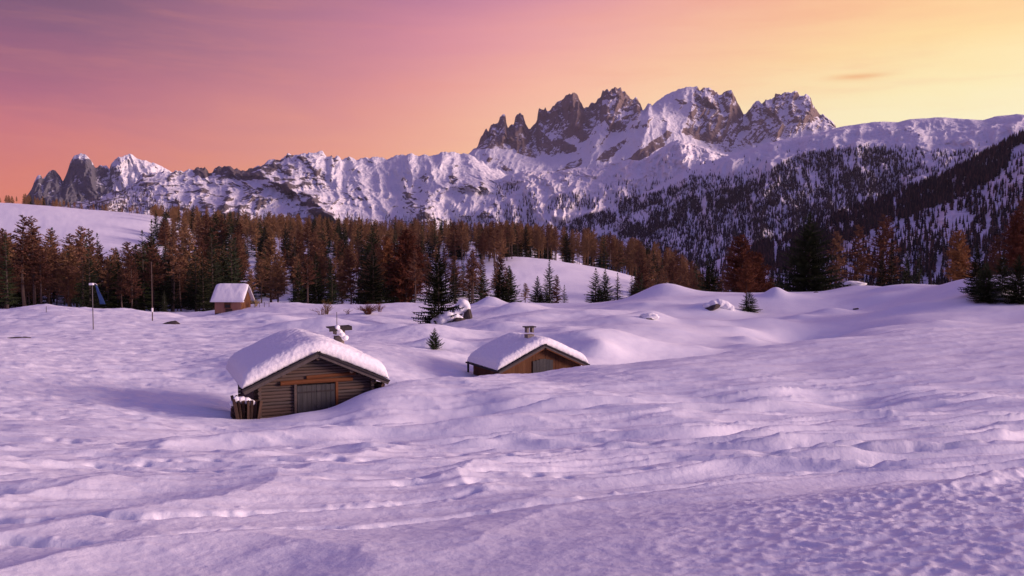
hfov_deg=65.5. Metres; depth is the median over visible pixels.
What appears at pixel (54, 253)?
larch tree
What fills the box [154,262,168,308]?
larch tree
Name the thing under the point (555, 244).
larch tree
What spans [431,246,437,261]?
larch tree
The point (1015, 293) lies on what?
spruce tree
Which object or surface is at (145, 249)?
larch tree
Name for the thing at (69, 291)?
larch tree
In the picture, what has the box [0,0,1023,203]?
sky
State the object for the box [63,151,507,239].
mountain
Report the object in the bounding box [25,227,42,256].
larch tree
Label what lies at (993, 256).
larch tree
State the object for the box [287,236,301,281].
spruce tree
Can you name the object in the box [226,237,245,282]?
spruce tree
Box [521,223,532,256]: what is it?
spruce tree
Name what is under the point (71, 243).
larch tree
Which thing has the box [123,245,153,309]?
spruce tree
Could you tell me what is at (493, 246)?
larch tree
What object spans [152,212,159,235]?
spruce tree
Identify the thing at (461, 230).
larch tree
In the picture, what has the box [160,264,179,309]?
spruce tree
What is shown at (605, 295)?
spruce tree
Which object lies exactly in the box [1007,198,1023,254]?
larch tree
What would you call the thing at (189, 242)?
larch tree
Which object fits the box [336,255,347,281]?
larch tree
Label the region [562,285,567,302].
spruce tree
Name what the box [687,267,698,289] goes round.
larch tree
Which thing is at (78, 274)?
spruce tree
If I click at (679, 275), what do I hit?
larch tree
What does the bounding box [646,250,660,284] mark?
spruce tree
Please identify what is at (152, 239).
spruce tree
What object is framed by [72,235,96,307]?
spruce tree
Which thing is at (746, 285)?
larch tree
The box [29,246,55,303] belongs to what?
larch tree
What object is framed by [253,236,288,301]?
larch tree
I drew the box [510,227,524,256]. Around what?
spruce tree
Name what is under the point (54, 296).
spruce tree
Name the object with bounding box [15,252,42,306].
spruce tree
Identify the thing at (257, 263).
larch tree
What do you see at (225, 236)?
spruce tree
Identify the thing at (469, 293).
spruce tree
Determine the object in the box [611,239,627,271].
larch tree
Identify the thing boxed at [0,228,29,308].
larch tree
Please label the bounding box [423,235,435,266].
spruce tree
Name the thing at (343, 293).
larch tree
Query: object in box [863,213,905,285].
larch tree
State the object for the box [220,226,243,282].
spruce tree
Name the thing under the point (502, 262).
larch tree
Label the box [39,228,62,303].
larch tree
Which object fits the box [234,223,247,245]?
larch tree
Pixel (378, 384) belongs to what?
firewood stack
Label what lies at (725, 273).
larch tree
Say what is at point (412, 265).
larch tree
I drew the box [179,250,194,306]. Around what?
spruce tree
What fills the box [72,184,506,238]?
trees
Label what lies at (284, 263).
larch tree
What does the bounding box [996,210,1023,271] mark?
larch tree
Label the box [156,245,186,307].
spruce tree
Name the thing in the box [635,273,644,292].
spruce tree
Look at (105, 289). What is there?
spruce tree
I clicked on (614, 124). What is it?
peaks mountain
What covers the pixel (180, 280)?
larch tree
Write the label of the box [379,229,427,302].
larch tree
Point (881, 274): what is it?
spruce tree
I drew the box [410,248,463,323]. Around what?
spruce tree
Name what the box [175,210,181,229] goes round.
spruce tree
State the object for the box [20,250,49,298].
larch tree
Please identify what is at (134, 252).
larch tree
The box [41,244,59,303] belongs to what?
larch tree
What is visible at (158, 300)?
spruce tree
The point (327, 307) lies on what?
bare bush
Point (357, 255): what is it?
larch tree
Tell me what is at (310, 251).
larch tree
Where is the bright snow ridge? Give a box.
[481,140,727,230]
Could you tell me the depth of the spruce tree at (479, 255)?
333.05 m
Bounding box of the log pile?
[229,395,262,418]
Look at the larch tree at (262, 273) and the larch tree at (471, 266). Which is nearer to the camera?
the larch tree at (262, 273)
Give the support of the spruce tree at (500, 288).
on the snow ground
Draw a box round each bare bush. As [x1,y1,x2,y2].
[312,305,328,314]
[322,299,333,313]
[354,303,379,314]
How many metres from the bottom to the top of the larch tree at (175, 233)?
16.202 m
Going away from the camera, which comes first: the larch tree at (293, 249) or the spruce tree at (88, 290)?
the spruce tree at (88, 290)
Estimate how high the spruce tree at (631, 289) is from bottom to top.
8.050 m
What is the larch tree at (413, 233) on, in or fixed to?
on the snow ground
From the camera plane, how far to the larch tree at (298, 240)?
274.43 m
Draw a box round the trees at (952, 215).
[697,142,1023,291]
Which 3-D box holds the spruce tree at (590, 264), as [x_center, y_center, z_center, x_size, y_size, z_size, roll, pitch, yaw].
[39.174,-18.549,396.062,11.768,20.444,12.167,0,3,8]
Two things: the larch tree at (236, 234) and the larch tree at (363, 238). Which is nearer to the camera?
the larch tree at (236, 234)
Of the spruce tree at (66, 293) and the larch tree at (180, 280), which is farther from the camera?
the spruce tree at (66, 293)
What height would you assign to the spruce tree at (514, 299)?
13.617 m
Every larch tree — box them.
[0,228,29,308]
[0,231,17,275]
[0,237,20,296]
[2,215,39,306]
[7,233,18,249]
[13,252,32,305]
[16,215,51,304]
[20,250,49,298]
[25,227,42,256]
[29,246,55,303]
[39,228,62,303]
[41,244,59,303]
[44,265,53,303]
[45,248,61,304]
[46,265,62,304]
[47,244,81,306]
[56,250,65,304]
[57,262,80,306]
[60,233,80,274]
[64,247,83,306]
[65,226,97,306]
[81,243,101,282]
[83,228,102,270]
[96,245,106,280]
[98,256,116,306]
[98,260,109,300]
[101,259,117,303]
[102,248,126,285]
[113,266,130,307]
[118,256,143,308]
[119,242,133,268]
[123,244,143,297]
[123,255,141,296]
[136,242,165,283]
[137,246,165,311]
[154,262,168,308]
[156,218,171,251]
[157,221,169,243]
[162,236,186,311]
[168,247,191,310]
[172,231,180,251]
[175,231,187,257]
[175,264,185,310]
[177,230,201,306]
[180,234,196,259]
[188,246,205,309]
[190,241,213,288]
[192,215,201,241]
[194,214,221,246]
[197,259,210,308]
[204,236,217,262]
[212,215,227,247]
[217,245,230,272]
[226,233,249,271]
[228,235,250,283]
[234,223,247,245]
[246,270,257,303]
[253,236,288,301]
[253,251,259,273]
[255,259,268,302]
[266,250,290,297]
[266,260,289,301]
[280,248,289,292]
[286,229,294,255]
[287,237,303,266]
[288,256,296,297]
[290,232,305,263]
[290,253,305,297]
[296,249,305,275]
[297,254,318,302]
[301,221,313,253]
[301,243,319,273]
[304,241,338,300]
[309,231,321,252]
[318,239,331,267]
[324,257,340,289]
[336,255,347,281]
[336,273,349,303]
[337,249,363,303]
[343,241,359,277]
[353,250,361,276]
[354,238,361,259]
[358,248,386,295]
[359,229,368,258]
[364,226,382,255]
[372,236,397,299]
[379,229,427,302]
[406,226,423,255]
[406,250,423,302]
[417,249,424,279]
[419,253,432,290]
[423,262,431,295]
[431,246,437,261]
[441,247,449,291]
[443,222,464,262]
[446,255,466,303]
[457,222,467,263]
[462,258,470,300]
[463,252,478,302]
[464,249,481,302]
[474,259,490,300]
[475,233,488,260]
[478,236,487,262]
[479,228,490,259]
[481,228,492,260]
[485,231,502,270]
[488,228,497,262]
[489,262,499,291]
[491,256,507,298]
[495,228,508,262]
[497,227,509,258]
[502,224,507,244]
[505,225,513,254]
[506,228,517,258]
[515,223,522,256]
[519,283,529,302]
[544,225,550,258]
[548,227,563,259]
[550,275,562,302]
[605,231,614,269]
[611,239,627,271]
[629,259,650,296]
[632,240,646,270]
[636,260,649,291]
[644,253,658,285]
[646,279,653,288]
[654,242,660,269]
[657,266,670,283]
[659,270,664,283]
[660,253,670,277]
[667,260,681,285]
[668,249,681,273]
[673,254,686,280]
[675,268,683,285]
[679,272,691,287]
[686,260,700,276]
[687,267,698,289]
[688,271,699,289]
[716,248,740,291]
[716,274,730,291]
[722,234,767,292]
[736,263,755,306]
[749,252,776,292]
[824,230,849,283]
[842,224,871,280]
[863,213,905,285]
[943,230,974,280]
[983,235,1008,274]
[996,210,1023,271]
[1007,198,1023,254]
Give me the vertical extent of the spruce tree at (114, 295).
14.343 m
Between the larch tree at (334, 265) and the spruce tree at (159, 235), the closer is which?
the larch tree at (334, 265)
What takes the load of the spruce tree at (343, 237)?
on the snow ground
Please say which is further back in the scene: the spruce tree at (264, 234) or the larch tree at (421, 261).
the spruce tree at (264, 234)
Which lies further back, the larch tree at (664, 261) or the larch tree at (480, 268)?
the larch tree at (664, 261)
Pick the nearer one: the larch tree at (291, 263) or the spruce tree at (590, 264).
the larch tree at (291, 263)
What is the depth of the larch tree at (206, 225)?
314.01 m
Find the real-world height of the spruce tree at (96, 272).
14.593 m
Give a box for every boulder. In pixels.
[163,321,179,323]
[430,311,464,324]
[449,299,471,318]
[639,312,658,319]
[703,299,733,310]
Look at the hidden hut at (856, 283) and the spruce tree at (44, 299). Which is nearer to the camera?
the hidden hut at (856, 283)
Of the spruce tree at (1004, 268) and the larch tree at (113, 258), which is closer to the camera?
the spruce tree at (1004, 268)
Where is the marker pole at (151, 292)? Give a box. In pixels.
[151,262,152,320]
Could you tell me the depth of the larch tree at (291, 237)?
328.93 m
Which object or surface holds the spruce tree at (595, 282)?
on the snow ground
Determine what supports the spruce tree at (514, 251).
on the snow ground
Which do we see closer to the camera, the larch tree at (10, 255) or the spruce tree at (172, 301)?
the spruce tree at (172, 301)
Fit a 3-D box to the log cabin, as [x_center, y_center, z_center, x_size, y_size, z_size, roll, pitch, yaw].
[-9.699,4.053,37.181,6.353,5.656,6.765,-1,3,-25]
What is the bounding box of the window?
[224,302,230,307]
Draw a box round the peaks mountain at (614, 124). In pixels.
[467,86,835,174]
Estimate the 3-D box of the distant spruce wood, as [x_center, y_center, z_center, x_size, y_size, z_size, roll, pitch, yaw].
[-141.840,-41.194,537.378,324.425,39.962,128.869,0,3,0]
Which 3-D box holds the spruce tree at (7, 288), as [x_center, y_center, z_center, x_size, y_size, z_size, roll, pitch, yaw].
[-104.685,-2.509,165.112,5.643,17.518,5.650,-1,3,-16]
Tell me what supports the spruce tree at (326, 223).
on the snow ground
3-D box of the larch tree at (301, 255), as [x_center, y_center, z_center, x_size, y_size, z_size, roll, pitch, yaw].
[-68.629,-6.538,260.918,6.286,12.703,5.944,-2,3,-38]
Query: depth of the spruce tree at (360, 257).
325.49 m
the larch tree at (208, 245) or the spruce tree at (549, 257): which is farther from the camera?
the spruce tree at (549, 257)
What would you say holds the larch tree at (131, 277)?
on the snow ground
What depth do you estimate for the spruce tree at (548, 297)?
171.99 m
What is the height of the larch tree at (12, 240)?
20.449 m
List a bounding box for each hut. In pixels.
[210,283,254,313]
[465,326,589,375]
[834,281,866,287]
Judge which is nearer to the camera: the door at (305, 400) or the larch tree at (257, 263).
the door at (305, 400)
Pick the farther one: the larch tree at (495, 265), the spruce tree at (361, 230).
the spruce tree at (361, 230)
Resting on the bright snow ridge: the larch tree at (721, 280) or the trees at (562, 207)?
the trees at (562, 207)
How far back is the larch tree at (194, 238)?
222.15 m
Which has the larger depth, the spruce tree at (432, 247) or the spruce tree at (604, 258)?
the spruce tree at (432, 247)
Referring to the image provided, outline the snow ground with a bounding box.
[0,203,1023,575]
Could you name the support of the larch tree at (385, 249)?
on the snow ground
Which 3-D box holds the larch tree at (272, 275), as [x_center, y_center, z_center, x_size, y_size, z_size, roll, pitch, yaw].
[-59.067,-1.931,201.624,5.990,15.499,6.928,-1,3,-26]
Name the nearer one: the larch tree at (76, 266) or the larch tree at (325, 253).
the larch tree at (76, 266)
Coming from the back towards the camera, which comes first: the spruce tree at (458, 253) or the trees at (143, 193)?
the trees at (143, 193)
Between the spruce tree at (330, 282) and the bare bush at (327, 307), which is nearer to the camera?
the bare bush at (327, 307)
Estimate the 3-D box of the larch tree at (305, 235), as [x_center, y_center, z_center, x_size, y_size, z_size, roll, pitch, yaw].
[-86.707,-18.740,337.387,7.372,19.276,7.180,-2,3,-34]
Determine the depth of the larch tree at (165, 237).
296.88 m
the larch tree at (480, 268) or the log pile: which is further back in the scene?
the larch tree at (480, 268)
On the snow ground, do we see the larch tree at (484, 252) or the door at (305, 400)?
the larch tree at (484, 252)
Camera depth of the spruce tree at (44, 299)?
214.05 m
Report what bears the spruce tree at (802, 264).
on the snow ground
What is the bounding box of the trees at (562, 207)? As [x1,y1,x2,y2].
[472,148,703,229]
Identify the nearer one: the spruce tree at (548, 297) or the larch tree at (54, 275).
the spruce tree at (548, 297)
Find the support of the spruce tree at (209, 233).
on the snow ground
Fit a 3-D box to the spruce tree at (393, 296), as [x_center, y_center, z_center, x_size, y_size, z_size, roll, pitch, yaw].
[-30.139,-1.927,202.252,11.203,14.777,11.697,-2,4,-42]
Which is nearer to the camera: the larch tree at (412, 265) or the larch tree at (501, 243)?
the larch tree at (412, 265)
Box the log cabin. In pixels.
[226,312,389,417]
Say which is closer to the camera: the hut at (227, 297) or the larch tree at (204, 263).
the hut at (227, 297)
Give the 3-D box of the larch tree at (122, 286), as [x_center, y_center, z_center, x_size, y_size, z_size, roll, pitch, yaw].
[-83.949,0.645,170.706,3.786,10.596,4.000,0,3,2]
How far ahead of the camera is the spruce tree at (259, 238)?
376.71 m
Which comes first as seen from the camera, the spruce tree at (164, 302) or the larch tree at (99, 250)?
the spruce tree at (164, 302)
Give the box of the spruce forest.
[696,129,1023,291]
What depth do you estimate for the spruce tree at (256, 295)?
194.87 m
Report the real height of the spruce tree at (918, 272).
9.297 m
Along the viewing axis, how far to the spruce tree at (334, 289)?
200.92 m
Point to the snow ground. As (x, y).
(824, 433)
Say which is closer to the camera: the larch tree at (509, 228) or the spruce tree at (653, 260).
the spruce tree at (653, 260)
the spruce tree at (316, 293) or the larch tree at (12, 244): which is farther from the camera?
the larch tree at (12, 244)
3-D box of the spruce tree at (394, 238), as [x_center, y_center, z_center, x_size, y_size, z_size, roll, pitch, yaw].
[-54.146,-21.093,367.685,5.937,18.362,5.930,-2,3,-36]
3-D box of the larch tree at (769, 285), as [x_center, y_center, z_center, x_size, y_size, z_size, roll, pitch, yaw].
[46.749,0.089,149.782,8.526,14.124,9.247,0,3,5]
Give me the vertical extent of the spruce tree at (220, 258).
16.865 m
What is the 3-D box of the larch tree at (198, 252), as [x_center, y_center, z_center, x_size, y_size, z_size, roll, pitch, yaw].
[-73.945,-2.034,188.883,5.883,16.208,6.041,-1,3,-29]
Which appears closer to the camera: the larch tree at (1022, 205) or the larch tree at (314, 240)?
the larch tree at (1022, 205)
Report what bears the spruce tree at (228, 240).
on the snow ground
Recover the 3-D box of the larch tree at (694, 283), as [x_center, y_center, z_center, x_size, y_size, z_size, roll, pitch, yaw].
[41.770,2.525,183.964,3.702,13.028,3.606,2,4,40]
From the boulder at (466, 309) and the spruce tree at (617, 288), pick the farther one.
the spruce tree at (617, 288)
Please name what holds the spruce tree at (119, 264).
on the snow ground
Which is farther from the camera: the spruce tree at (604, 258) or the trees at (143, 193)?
the trees at (143, 193)
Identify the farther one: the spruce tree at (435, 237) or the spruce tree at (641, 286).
the spruce tree at (435, 237)
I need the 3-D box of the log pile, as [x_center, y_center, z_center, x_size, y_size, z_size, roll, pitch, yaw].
[-11.120,5.316,33.189,1.314,1.754,1.526,-1,3,-25]
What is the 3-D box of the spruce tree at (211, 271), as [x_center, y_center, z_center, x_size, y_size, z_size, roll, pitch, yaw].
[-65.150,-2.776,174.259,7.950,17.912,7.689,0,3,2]
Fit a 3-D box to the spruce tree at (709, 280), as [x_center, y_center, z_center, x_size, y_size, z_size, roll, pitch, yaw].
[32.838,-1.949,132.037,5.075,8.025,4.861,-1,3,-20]
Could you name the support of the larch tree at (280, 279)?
on the snow ground
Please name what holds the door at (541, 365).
in the buried hut at (515, 352)
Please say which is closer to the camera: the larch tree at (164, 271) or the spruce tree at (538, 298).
the spruce tree at (538, 298)
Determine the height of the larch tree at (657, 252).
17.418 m
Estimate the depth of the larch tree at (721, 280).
160.60 m
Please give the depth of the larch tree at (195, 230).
323.18 m
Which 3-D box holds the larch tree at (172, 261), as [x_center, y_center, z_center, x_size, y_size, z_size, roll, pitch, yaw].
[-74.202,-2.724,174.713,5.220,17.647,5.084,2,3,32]
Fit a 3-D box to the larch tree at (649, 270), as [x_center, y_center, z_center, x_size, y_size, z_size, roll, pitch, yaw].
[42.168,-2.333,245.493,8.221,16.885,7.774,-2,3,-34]
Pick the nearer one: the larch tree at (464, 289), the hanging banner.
the hanging banner
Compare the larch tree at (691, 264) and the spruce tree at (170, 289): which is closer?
the spruce tree at (170, 289)
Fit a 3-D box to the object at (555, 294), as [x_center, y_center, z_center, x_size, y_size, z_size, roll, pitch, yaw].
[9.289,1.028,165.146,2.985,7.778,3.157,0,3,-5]
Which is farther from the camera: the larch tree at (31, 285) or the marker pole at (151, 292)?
the larch tree at (31, 285)
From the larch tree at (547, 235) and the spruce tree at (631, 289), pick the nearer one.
the spruce tree at (631, 289)
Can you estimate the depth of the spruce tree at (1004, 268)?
86.88 m
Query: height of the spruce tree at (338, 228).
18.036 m
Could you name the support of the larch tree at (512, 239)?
on the snow ground
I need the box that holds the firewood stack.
[375,381,384,388]
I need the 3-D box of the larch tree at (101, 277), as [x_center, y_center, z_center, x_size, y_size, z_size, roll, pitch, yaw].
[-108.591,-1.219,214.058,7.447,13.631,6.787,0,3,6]
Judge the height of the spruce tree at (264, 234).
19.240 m
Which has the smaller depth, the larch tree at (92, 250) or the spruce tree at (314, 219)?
the larch tree at (92, 250)
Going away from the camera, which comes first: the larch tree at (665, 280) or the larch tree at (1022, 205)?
the larch tree at (1022, 205)
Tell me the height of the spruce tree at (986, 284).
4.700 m
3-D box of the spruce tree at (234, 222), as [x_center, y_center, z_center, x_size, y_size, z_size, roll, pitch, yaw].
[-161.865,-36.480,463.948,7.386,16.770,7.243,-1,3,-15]
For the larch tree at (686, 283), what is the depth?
195.26 m
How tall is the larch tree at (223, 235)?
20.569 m
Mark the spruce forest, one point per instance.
(949, 191)
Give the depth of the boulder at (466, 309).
103.84 m
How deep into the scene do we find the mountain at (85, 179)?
5598.02 m
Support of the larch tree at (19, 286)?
on the snow ground
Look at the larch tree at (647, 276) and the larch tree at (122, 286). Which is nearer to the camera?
the larch tree at (122, 286)
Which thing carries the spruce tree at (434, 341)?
on the snow ground
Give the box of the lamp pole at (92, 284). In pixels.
[89,283,96,328]
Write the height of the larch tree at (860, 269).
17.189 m
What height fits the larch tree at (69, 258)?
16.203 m
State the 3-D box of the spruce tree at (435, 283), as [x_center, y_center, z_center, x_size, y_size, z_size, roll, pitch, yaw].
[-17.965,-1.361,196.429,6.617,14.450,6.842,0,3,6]
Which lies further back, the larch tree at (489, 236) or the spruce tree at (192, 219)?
the spruce tree at (192, 219)
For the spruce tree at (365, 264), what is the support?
on the snow ground
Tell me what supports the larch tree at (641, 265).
on the snow ground
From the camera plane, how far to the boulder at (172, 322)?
94.86 m
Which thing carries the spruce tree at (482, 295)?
on the snow ground
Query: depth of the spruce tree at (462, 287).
239.34 m
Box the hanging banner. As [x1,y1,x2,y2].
[96,285,104,303]
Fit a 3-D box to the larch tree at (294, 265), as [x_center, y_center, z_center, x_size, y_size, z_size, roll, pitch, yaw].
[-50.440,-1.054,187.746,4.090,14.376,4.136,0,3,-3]
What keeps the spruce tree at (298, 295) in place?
on the snow ground
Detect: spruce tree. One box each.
[0,234,20,308]
[0,248,20,307]
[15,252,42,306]
[18,255,52,305]
[52,290,61,301]
[58,254,77,306]
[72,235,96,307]
[72,236,100,305]
[73,249,108,308]
[93,233,104,293]
[93,253,106,306]
[98,256,124,307]
[103,247,125,296]
[103,252,130,307]
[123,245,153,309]
[130,231,162,310]
[144,219,168,307]
[148,263,164,310]
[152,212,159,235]
[155,220,166,245]
[156,214,169,239]
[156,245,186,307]
[159,235,184,311]
[159,291,168,311]
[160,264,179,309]
[161,246,169,284]
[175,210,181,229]
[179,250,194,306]
[181,255,198,309]
[182,247,209,311]
[189,207,194,233]
[194,251,213,311]
[197,220,220,248]
[198,234,226,310]
[203,227,219,256]
[204,261,225,308]
[206,245,238,299]
[212,214,227,248]
[219,214,231,255]
[220,214,232,253]
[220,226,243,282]
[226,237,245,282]
[230,256,241,281]
[231,211,236,234]
[246,232,252,257]
[246,271,260,303]
[249,219,263,255]
[254,249,269,296]
[255,228,276,261]
[259,221,269,258]
[280,223,289,260]
[283,233,291,268]
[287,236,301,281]
[287,268,300,299]
[289,257,313,303]
[289,261,306,302]
[300,252,330,303]
[310,215,317,238]
[317,217,330,251]
[320,229,330,262]
[322,259,337,303]
[324,218,331,244]
[324,267,340,303]
[326,261,343,303]
[329,221,342,257]
[332,224,341,254]
[333,223,347,259]
[336,244,353,295]
[344,248,383,303]
[351,249,392,303]
[352,223,364,265]
[353,220,367,255]
[359,224,381,270]
[380,254,400,303]
[380,256,413,301]
[390,223,398,256]
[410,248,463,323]
[417,227,427,262]
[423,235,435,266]
[426,329,444,349]
[427,253,448,302]
[428,232,438,258]
[430,220,440,258]
[439,239,448,267]
[448,259,460,303]
[453,221,468,259]
[458,260,467,296]
[467,283,472,303]
[468,283,478,303]
[470,270,491,302]
[472,224,488,258]
[488,265,512,302]
[503,266,523,302]
[504,235,510,260]
[510,222,519,256]
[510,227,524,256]
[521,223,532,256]
[528,276,546,302]
[533,249,546,258]
[540,259,560,302]
[542,237,552,258]
[558,228,574,261]
[562,231,576,262]
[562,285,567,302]
[582,231,599,266]
[584,268,603,302]
[592,269,615,302]
[596,233,610,267]
[598,232,611,269]
[611,273,622,299]
[614,234,625,271]
[626,275,636,297]
[632,267,644,292]
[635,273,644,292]
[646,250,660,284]
[690,259,705,290]
[697,253,723,291]
[739,292,762,312]
[770,211,852,291]
[873,251,889,285]
[882,241,901,285]
[898,249,916,283]
[912,251,925,283]
[958,244,988,295]
[966,261,1006,303]
[993,253,1012,290]
[995,255,1023,303]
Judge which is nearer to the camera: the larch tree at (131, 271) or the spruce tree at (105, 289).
the spruce tree at (105, 289)
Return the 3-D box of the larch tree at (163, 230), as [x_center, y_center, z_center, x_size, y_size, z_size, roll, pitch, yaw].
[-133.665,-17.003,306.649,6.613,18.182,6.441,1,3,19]
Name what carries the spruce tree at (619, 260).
on the snow ground
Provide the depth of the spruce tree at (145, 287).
183.23 m
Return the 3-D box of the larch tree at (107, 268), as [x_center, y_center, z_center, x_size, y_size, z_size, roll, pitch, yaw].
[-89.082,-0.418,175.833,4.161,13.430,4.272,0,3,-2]
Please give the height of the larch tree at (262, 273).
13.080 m
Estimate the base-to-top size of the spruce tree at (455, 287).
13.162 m
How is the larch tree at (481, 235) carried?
on the snow ground
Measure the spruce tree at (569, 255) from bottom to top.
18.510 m
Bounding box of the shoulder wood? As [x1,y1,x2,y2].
[554,142,986,275]
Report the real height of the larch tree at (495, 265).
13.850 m
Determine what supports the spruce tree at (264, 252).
on the snow ground
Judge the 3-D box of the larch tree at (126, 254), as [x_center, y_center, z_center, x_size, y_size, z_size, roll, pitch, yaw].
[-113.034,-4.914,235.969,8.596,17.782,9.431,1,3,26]
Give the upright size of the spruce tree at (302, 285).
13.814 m
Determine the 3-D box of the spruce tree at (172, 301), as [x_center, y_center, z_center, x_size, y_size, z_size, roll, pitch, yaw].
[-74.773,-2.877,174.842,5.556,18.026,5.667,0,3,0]
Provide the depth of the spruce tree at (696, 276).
227.42 m
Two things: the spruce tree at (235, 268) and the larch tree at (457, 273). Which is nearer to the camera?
the spruce tree at (235, 268)
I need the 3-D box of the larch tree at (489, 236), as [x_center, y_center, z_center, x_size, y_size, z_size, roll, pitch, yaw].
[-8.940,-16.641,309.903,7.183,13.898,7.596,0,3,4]
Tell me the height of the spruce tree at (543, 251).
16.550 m
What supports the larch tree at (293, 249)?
on the snow ground
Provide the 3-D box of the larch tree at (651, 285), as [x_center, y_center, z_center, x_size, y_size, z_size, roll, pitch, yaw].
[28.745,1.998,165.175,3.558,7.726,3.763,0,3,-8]
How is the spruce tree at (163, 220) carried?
on the snow ground
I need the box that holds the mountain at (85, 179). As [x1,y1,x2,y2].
[22,153,171,206]
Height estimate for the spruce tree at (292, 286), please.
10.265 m
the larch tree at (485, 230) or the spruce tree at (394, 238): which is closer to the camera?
the larch tree at (485, 230)
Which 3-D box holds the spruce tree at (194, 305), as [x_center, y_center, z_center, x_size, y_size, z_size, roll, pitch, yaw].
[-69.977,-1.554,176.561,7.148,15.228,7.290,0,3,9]
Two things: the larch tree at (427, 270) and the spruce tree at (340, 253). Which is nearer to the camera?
the larch tree at (427, 270)
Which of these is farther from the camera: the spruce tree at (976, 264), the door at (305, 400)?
the spruce tree at (976, 264)
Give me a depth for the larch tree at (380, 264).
191.81 m
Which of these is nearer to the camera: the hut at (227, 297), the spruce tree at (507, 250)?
the hut at (227, 297)
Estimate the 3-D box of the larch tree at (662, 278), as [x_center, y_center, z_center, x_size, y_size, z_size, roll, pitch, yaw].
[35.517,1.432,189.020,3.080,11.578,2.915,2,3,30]
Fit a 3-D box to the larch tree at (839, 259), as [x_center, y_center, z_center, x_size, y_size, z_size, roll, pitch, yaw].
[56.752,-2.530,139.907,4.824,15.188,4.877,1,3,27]
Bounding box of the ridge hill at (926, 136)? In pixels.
[545,114,1023,274]
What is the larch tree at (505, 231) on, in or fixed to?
on the snow ground
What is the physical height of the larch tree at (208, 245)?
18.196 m
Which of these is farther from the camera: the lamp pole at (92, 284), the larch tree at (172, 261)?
the larch tree at (172, 261)
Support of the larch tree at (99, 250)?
on the snow ground
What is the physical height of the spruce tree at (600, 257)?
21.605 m
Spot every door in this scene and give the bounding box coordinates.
[294,382,337,413]
[533,359,552,372]
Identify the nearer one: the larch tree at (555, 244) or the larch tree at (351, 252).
the larch tree at (351, 252)
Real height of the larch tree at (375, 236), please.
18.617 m
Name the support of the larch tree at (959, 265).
on the snow ground
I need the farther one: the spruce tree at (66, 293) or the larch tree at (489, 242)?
the larch tree at (489, 242)
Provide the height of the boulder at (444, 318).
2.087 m
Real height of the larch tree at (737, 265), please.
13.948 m
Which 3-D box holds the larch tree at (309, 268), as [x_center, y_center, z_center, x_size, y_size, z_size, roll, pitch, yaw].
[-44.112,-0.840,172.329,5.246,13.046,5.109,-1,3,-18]
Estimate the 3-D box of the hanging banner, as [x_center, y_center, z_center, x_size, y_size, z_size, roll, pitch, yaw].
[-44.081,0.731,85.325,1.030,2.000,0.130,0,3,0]
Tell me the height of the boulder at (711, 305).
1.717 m
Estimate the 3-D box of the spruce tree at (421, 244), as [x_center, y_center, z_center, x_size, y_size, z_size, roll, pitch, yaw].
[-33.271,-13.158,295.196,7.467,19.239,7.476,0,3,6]
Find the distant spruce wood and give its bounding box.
[29,198,525,241]
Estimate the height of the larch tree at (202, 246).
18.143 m
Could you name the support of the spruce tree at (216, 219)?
on the snow ground
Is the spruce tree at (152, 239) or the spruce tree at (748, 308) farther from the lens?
the spruce tree at (152, 239)
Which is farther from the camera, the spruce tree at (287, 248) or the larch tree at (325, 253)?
the spruce tree at (287, 248)
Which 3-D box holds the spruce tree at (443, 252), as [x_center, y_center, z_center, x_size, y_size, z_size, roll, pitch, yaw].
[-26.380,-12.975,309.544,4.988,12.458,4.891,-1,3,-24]
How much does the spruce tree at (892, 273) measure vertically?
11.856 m
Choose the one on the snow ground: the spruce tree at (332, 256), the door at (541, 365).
the spruce tree at (332, 256)
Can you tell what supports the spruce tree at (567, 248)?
on the snow ground
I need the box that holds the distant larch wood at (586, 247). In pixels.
[0,194,703,285]
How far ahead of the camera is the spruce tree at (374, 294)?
173.94 m
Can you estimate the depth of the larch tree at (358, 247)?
303.05 m
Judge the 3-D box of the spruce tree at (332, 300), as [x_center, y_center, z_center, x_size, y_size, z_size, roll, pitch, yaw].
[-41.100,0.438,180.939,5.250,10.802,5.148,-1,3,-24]
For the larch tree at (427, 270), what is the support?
on the snow ground
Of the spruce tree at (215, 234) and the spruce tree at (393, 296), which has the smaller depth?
the spruce tree at (393, 296)
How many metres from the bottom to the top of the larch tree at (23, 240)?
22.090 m
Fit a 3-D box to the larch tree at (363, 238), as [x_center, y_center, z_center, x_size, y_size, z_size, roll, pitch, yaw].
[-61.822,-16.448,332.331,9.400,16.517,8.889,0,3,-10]
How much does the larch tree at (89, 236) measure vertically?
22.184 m
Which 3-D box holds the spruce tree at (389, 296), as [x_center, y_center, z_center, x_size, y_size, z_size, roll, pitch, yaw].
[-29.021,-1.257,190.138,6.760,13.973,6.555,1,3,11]
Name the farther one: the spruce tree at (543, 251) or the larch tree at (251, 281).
the spruce tree at (543, 251)

